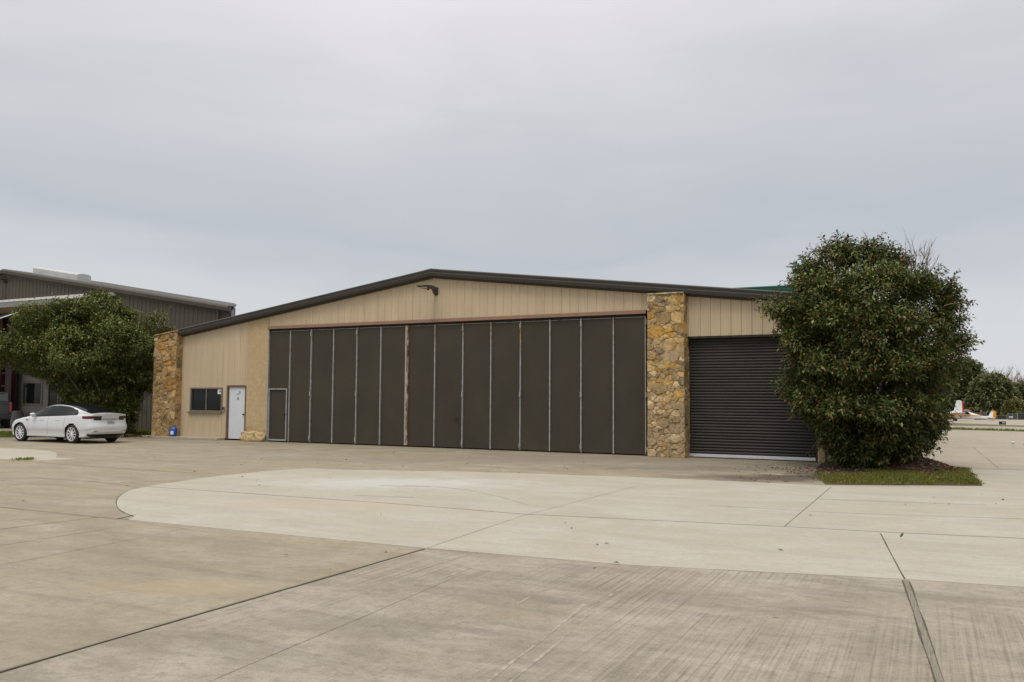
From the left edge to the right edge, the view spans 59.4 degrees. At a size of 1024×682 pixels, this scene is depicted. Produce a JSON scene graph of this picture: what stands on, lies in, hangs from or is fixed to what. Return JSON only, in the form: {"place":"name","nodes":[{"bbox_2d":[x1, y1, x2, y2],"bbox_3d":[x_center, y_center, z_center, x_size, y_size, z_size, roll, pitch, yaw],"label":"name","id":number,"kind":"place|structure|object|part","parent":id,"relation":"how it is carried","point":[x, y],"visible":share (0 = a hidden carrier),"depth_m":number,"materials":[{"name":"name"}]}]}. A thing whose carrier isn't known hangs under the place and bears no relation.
{"place":"outdoors","nodes":[
{"label":"outdoors","id":0,"kind":"place"},
{"bbox_2d":[0,448,69,459],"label":"side pavement","id":1,"kind":"structure","parent":0,"point":[10,453],"depth_m":25.98,"materials":[{"name":"concrete"}]},
{"bbox_2d":[0,429,150,436],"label":"grass","id":2,"kind":"structure","parent":0,"point":[9,433],"depth_m":40.10,"materials":[{"name":"green plant"}]},
{"bbox_2d":[0,549,1023,681],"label":"pavement","id":3,"kind":"structure","parent":0,"point":[475,623],"depth_m":6.58,"materials":[{"name":"concrete"}]},
{"bbox_2d":[0,424,1023,669],"bbox_3d":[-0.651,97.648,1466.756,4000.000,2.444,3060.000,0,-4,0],"label":"ground","id":4,"kind":"structure","parent":0,"point":[58,594],"depth_m":11.10,"materials":[{"name":"concrete"}]},
{"bbox_2d":[0,392,11,427],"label":"pickup truck","id":5,"kind":"object","parent":4,"relation":"on","point":[5,410],"visible":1,"depth_m":46.50,"materials":[{"name":"metal"}]},
{"bbox_2d":[10,411,23,423],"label":"planter","id":6,"kind":"object","parent":4,"relation":"on","point":[17,415],"visible":0.71,"depth_m":53.30,"materials":[{"name":"grey concrete"}]},
{"bbox_2d":[9,456,35,460],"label":"weeds","id":7,"kind":"object","parent":4,"relation":"on","point":[27,458],"visible":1,"depth_m":23.63,"materials":[{"name":"green plant"}]},
{"bbox_2d":[12,403,126,442],"bbox_3d":[-16.628,3.042,33.661,4.686,1.446,2.150,-1,-4,27],"label":"car","id":8,"kind":"object","parent":4,"relation":"on","point":[73,422],"visible":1,"depth_m":32.71,"materials":[{"name":"white paint"}]},
{"bbox_3d":[-16.202,2.571,33.477,3.041,0.524,1.745,-1,-4,27],"label":"window glass","id":9,"kind":"part","parent":8,"relation":"part of","materials":[{"name":"black glass"}]},
{"bbox_2d":[0,267,236,429],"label":"hangar","id":10,"kind":"structure","parent":4,"relation":"on","point":[29,395],"depth_m":48.33,"materials":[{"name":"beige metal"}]},
{"bbox_2d":[21,381,42,405],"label":"office window","id":11,"kind":"structure","parent":10,"relation":"in","point":[32,391],"depth_m":53.97,"materials":[{"name":"black glass"}]},
{"bbox_2d":[0,297,64,312],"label":"awning","id":12,"kind":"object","parent":10,"relation":"in","point":[5,306],"depth_m":46.33,"materials":[{"name":"white metal"}]},
{"bbox_2d":[47,384,58,406],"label":"office glass door","id":13,"kind":"structure","parent":10,"relation":"in","point":[51,397],"depth_m":53.08,"materials":[{"name":"black glass"}]},
{"bbox_2d":[169,426,177,435],"bbox_3d":[-13.819,3.683,36.655,0.327,0.420,0.200,0,-4,0],"label":"jug","id":14,"kind":"object","parent":4,"relation":"on","point":[173,431],"visible":1,"depth_m":36.57,"materials":[{"name":"blue plastic"}]},
{"bbox_2d":[239,431,256,440],"bbox_3d":[-10.191,3.687,34.875,0.886,0.401,0.440,-2,-4,28],"label":"rock","id":15,"kind":"object","parent":4,"relation":"on","point":[247,436],"visible":0.89,"depth_m":34.72,"materials":[{"name":"stone"}]},
{"bbox_2d":[254,432,265,441],"bbox_3d":[-9.737,3.695,34.634,0.639,0.360,0.386,-2,-4,28],"label":"rock","id":16,"kind":"object","parent":4,"relation":"on","point":[259,436],"visible":1,"depth_m":34.48,"materials":[{"name":"stone"}]},
{"bbox_2d":[23,440,1003,615],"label":"fallen leaves","id":17,"kind":"object","parent":4,"relation":"on","point":[901,535],"visible":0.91,"depth_m":19.50,"materials":[{"name":"brown plant"}]},
{"bbox_2d":[141,268,906,462],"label":"hangar","id":18,"kind":"structure","parent":4,"relation":"on","point":[441,358],"depth_m":29.96,"materials":[{"name":"beige metal"}]},
{"bbox_2d":[187,387,222,412],"bbox_3d":[-12.393,2.395,36.270,1.910,1.030,0.170,-2,-4,28],"label":"window","id":19,"kind":"structure","parent":18,"relation":"in","point":[202,400],"depth_m":36.23,"materials":[{"name":"black glass"}]},
{"bbox_2d":[228,387,244,438],"bbox_3d":[-10.872,2.841,35.448,0.890,2.035,0.110,-2,-4,28],"label":"door","id":20,"kind":"structure","parent":18,"relation":"in","point":[236,394],"depth_m":35.48,"materials":[{"name":"white paint"}]},
{"bbox_2d":[267,330,291,440],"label":"door panel","id":21,"kind":"structure","parent":18,"relation":"in","point":[281,341],"depth_m":34.49,"materials":[{"name":"brown metal"}]},
{"bbox_2d":[289,329,312,441],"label":"door panel","id":22,"kind":"structure","parent":18,"relation":"in","point":[302,340],"depth_m":33.97,"materials":[{"name":"brown metal"}]},
{"bbox_2d":[311,328,334,442],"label":"door panel","id":23,"kind":"structure","parent":18,"relation":"in","point":[322,404],"depth_m":33.48,"materials":[{"name":"brown metal"}]},
{"bbox_2d":[333,327,357,443],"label":"door panel","id":24,"kind":"structure","parent":18,"relation":"in","point":[346,339],"depth_m":32.96,"materials":[{"name":"brown metal"}]},
{"bbox_2d":[356,327,381,444],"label":"door panel","id":25,"kind":"structure","parent":18,"relation":"in","point":[369,382],"depth_m":32.44,"materials":[{"name":"brown metal"}]},
{"bbox_2d":[381,325,408,445],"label":"door panel","id":26,"kind":"structure","parent":18,"relation":"in","point":[395,339],"depth_m":31.91,"materials":[{"name":"brown metal"}]},
{"bbox_2d":[407,324,436,446],"bbox_3d":[-3.155,1.554,31.366,1.148,4.240,0.104,-2,-4,28],"label":"door panel","id":27,"kind":"structure","parent":18,"relation":"in","point":[422,338],"depth_m":31.36,"materials":[{"name":"brown metal"}]},
{"bbox_2d":[435,323,463,447],"bbox_3d":[-2.151,1.523,30.794,1.142,4.240,0.144,-2,-4,28],"label":"door panel","id":28,"kind":"structure","parent":18,"relation":"in","point":[449,405],"depth_m":30.81,"materials":[{"name":"brown metal"}]},
{"bbox_2d":[463,322,491,448],"bbox_3d":[-1.161,1.497,30.282,1.088,4.240,0.097,-2,-4,28],"label":"door panel","id":29,"kind":"structure","parent":18,"relation":"in","point":[477,410],"depth_m":30.28,"materials":[{"name":"brown metal"}]},
{"bbox_2d":[491,321,521,449],"bbox_3d":[-0.189,1.468,29.737,1.122,4.240,0.137,-2,-4,28],"label":"door panel","id":30,"kind":"structure","parent":18,"relation":"in","point":[506,336],"depth_m":29.75,"materials":[{"name":"brown metal"}]},
{"bbox_2d":[521,320,550,450],"bbox_3d":[0.781,1.442,29.232,1.068,4.240,0.101,-2,-4,28],"label":"door panel","id":31,"kind":"structure","parent":18,"relation":"in","point":[536,335],"depth_m":29.22,"materials":[{"name":"brown metal"}]},
{"bbox_2d":[551,318,581,451],"bbox_3d":[1.737,1.414,28.692,1.102,4.240,0.136,-2,-4,28],"label":"door panel","id":32,"kind":"structure","parent":18,"relation":"in","point":[566,335],"depth_m":28.71,"materials":[{"name":"brown metal"}]},
{"bbox_2d":[582,317,614,453],"bbox_3d":[2.706,1.387,28.188,1.088,4.240,0.100,-2,-4,28],"label":"door panel","id":33,"kind":"structure","parent":18,"relation":"in","point":[598,334],"depth_m":28.18,"materials":[{"name":"brown metal"}]},
{"bbox_2d":[615,316,646,454],"bbox_3d":[3.655,1.359,27.651,1.072,4.240,0.134,-2,-4,28],"label":"door panel","id":34,"kind":"structure","parent":18,"relation":"in","point":[630,332],"depth_m":27.67,"materials":[{"name":"brown metal"}]},
{"bbox_2d":[688,334,817,462],"bbox_3d":[6.870,1.615,26.008,3.860,3.620,0.281,-2,-4,28],"label":"roller door","id":35,"kind":"structure","parent":18,"relation":"in","point":[735,411],"depth_m":26.16,"materials":[{"name":"metal"}]},
{"bbox_2d":[738,285,872,308],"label":"hangar","id":36,"kind":"structure","parent":4,"relation":"on","point":[774,288],"depth_m":59.07,"materials":[{"name":"green"}]},
{"bbox_2d":[815,463,981,485],"bbox_3d":[9.083,3.150,21.385,3.536,0.030,7.699,-1,-4,22],"label":"planting bed","id":37,"kind":"object","parent":4,"relation":"on","point":[844,470],"visible":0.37,"depth_m":19.75,"materials":[{"name":"soil"}]},
{"bbox_2d":[735,454,974,483],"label":"leaf litter","id":38,"kind":"object","parent":37,"relation":"on","point":[948,466],"visible":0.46,"depth_m":21.77,"materials":[{"name":"brown plant"}]},
{"bbox_2d":[748,229,985,468],"bbox_3d":[9.135,0.200,23.259,5.291,6.347,5.307,2,-4,-28],"label":"shrub","id":39,"kind":"object","parent":37,"relation":"on","point":[873,424],"visible":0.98,"depth_m":21.96,"materials":[{"name":"green plant"}]},
{"bbox_2d":[815,461,984,484],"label":"grass","id":40,"kind":"structure","parent":37,"relation":"on","point":[888,479],"depth_m":19.68,"materials":[{"name":"green plant"}]},
{"bbox_2d":[868,457,950,471],"bbox_3d":[9.961,3.071,23.008,2.300,0.368,3.400,0,-4,0],"label":"mulch mound","id":41,"kind":"object","parent":37,"relation":"on","point":[918,466],"visible":0.21,"depth_m":21.89,"materials":[{"name":"soil"}]},
{"bbox_2d":[931,377,963,418],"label":"tree","id":42,"kind":"object","parent":4,"relation":"on","point":[953,400],"visible":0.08,"depth_m":201.66,"materials":[{"name":"green plant"}]},
{"bbox_2d":[948,357,987,418],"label":"tree","id":43,"kind":"object","parent":4,"relation":"on","point":[974,370],"visible":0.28,"depth_m":202.50,"materials":[{"name":"green plant"}]},
{"bbox_2d":[974,412,986,419],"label":"fence","id":44,"kind":"object","parent":4,"relation":"on","point":[983,414],"visible":0.4,"depth_m":171.46,"materials":[{"name":"grey metal"}]},
{"bbox_2d":[949,429,1023,431],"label":"grass verge","id":45,"kind":"object","parent":4,"relation":"on","point":[986,430],"depth_m":53.72,"materials":[{"name":"green plant"}]},
{"bbox_2d":[946,427,1023,430],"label":"grass","id":46,"kind":"structure","parent":45,"relation":"on","point":[975,428],"depth_m":53.88,"materials":[{"name":"green plant"}]},
{"bbox_2d":[962,370,1023,414],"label":"tree","id":47,"kind":"object","parent":4,"relation":"on","point":[988,392],"visible":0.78,"depth_m":193.70,"materials":[{"name":"green plant"}]},
{"bbox_2d":[987,415,1006,418],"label":"fence","id":48,"kind":"object","parent":4,"relation":"on","point":[1001,416],"visible":0.5,"depth_m":175.42,"materials":[{"name":"grey metal"}]},
{"bbox_2d":[986,366,1017,379],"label":"bare tree","id":49,"kind":"object","parent":4,"relation":"on","point":[1005,372],"visible":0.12,"depth_m":224.87,"materials":[{"name":"grey plant"}]},
{"bbox_2d":[1000,397,1022,418],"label":"tree","id":50,"kind":"object","parent":4,"relation":"on","point":[1012,406],"visible":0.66,"depth_m":176.91,"materials":[{"name":"green plant"}]},
{"bbox_2d":[1008,413,1016,419],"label":"fence","id":51,"kind":"object","parent":4,"relation":"on","point":[1012,416],"visible":0.62,"depth_m":167.45,"materials":[{"name":"grey metal"}]},
{"bbox_2d":[1002,370,1023,382],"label":"bare tree","id":52,"kind":"object","parent":4,"relation":"on","point":[1016,377],"visible":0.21,"depth_m":232.39,"materials":[{"name":"grey plant"}]},
{"bbox_2d":[1013,379,1023,412],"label":"tree","id":53,"kind":"object","parent":4,"relation":"on","point":[1019,385],"visible":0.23,"depth_m":198.50,"materials":[{"name":"green plant"}]},
{"bbox_2d":[1017,413,1023,419],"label":"fence","id":54,"kind":"object","parent":4,"relation":"on","point":[1020,416],"visible":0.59,"depth_m":165.47,"materials":[{"name":"grey metal"}]},
{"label":"turf bed","id":55,"kind":"structure","parent":4,"relation":"on","visible":0},
{"bbox_2d":[0,288,176,436],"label":"tree","id":56,"kind":"object","parent":55,"relation":"on","point":[57,345],"visible":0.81,"depth_m":37.06,"materials":[{"name":"green plant"}]},
{"bbox_2d":[49,433,150,437],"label":"leaf litter","id":57,"kind":"object","parent":55,"relation":"on","point":[132,434],"visible":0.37,"depth_m":37.43,"materials":[{"name":"brown plant"}]},
{"bbox_2d":[0,0,1023,382],"label":"sky","id":58,"kind":"structure","parent":0,"point":[253,155],"materials":[{"name":"grey"}]},
{"bbox_2d":[117,469,1023,586],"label":"pavement","id":59,"kind":"structure","parent":0,"point":[973,555],"depth_m":12.92,"materials":[{"name":"concrete"}]},
{"bbox_2d":[0,447,1022,681],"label":"pavement joints","id":60,"kind":"object","parent":59,"relation":"on","point":[923,634],"visible":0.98,"depth_m":7.10,"materials":[{"name":"black"}]},
{"bbox_2d":[810,430,1023,469],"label":"pavement","id":61,"kind":"structure","parent":0,"point":[999,450],"depth_m":31.64,"materials":[{"name":"concrete"}]},
{"bbox_2d":[917,422,1023,426],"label":"dry verge","id":62,"kind":"structure","parent":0,"point":[960,424],"depth_m":80.52,"materials":[{"name":"beige plant"}]},
{"bbox_2d":[918,419,1023,424],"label":"apron","id":63,"kind":"object","parent":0,"point":[996,422],"depth_m":137.77,"materials":[{"name":"concrete"}]},
{"bbox_2d":[922,400,965,417],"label":"airplane","id":64,"kind":"object","parent":63,"relation":"on","point":[959,406],"visible":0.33,"depth_m":112.73,"materials":[{"name":"white metal"}]},
{"bbox_2d":[949,409,995,420],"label":"airplane","id":65,"kind":"object","parent":63,"relation":"on","point":[970,415],"visible":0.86,"depth_m":150.19,"materials":[{"name":"white metal"}]},
{"bbox_2d":[950,426,1023,430],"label":"taxiway","id":66,"kind":"structure","parent":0,"point":[999,427],"depth_m":61.17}
]}

